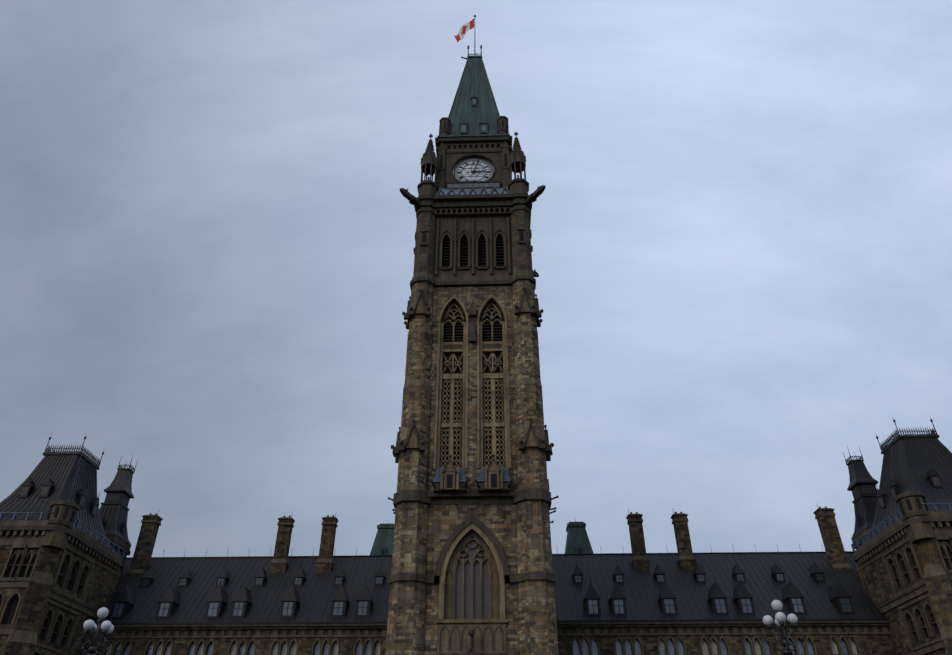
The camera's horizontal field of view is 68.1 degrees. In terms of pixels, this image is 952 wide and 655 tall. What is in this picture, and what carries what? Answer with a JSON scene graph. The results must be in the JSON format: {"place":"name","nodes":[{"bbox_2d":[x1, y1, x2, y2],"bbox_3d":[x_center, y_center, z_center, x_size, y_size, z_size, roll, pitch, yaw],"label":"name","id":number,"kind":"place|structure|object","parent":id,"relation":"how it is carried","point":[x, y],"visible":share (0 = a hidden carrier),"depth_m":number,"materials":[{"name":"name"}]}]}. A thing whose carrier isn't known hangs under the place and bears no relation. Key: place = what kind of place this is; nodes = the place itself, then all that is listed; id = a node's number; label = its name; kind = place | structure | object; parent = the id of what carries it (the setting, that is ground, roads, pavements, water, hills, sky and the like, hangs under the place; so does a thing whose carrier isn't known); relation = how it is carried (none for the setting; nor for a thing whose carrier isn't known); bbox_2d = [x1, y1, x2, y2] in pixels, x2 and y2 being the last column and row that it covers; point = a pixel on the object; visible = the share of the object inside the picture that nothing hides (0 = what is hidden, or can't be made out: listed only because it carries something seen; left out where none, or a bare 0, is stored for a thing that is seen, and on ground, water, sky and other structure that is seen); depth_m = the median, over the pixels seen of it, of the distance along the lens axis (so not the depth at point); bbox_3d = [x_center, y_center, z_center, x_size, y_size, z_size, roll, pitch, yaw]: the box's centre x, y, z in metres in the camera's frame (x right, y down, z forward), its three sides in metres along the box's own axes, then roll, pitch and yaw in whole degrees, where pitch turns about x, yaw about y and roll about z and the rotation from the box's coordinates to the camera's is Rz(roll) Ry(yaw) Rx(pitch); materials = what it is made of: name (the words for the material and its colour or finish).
{"place":"outdoors","nodes":[
{"label":"outdoors","id":0,"kind":"place"},
{"bbox_2d":[0,434,162,654],"bbox_3d":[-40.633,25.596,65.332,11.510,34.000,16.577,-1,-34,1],"label":"building","id":1,"kind":"structure","parent":0,"point":[65,546],"depth_m":63.69,"materials":[{"name":"brown stone"}]},
{"bbox_2d":[84,512,393,654],"bbox_3d":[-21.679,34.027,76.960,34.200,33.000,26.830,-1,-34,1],"label":"block wing","id":2,"kind":"structure","parent":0,"point":[282,602],"depth_m":67.38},
{"bbox_2d":[0,0,951,556],"label":"sky","id":3,"kind":"structure","parent":0,"point":[741,225],"materials":[{"name":"blue"}]},
{"bbox_2d":[552,510,896,654],"bbox_3d":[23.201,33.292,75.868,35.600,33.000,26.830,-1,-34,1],"label":"block wing","id":4,"kind":"structure","parent":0,"point":[684,600],"depth_m":66.20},
{"bbox_2d":[813,418,951,654],"bbox_3d":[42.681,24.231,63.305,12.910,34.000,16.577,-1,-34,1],"label":"building","id":5,"kind":"structure","parent":0,"point":[901,538],"depth_m":63.39,"materials":[{"name":"brown stone"}]},
{"bbox_3d":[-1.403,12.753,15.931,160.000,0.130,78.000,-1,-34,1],"label":"forecourt paving","id":6,"kind":"structure","parent":0,"visible":0},
{"bbox_2d":[77,606,113,654],"bbox_3d":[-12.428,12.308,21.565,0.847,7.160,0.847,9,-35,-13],"label":"lamp standard","id":7,"kind":"object","parent":6,"relation":"on","point":[91,627],"visible":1,"depth_m":22.96,"materials":[{"name":"white glass"}]},
{"bbox_2d":[763,599,803,654],"bbox_3d":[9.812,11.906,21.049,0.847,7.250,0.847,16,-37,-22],"label":"lamp standard","id":8,"kind":"object","parent":6,"relation":"on","point":[780,617],"visible":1,"depth_m":22.47,"materials":[{"name":"white glass"}]},
{"label":"ground","id":9,"kind":"structure","parent":0,"visible":0},
{"bbox_2d":[385,15,558,654],"bbox_3d":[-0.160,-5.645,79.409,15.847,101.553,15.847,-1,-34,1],"label":"clock tower","id":10,"kind":"structure","parent":9,"relation":"on","point":[472,564],"depth_m":63.37,"materials":[{"name":"brown stone"}]},
{"bbox_2d":[454,18,473,41],"bbox_3d":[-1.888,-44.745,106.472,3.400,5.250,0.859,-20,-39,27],"label":"flag","id":11,"kind":"object","parent":10,"relation":"attached to","point":[464,28],"visible":1,"depth_m":106.79,"materials":[{"name":"red fabric"}]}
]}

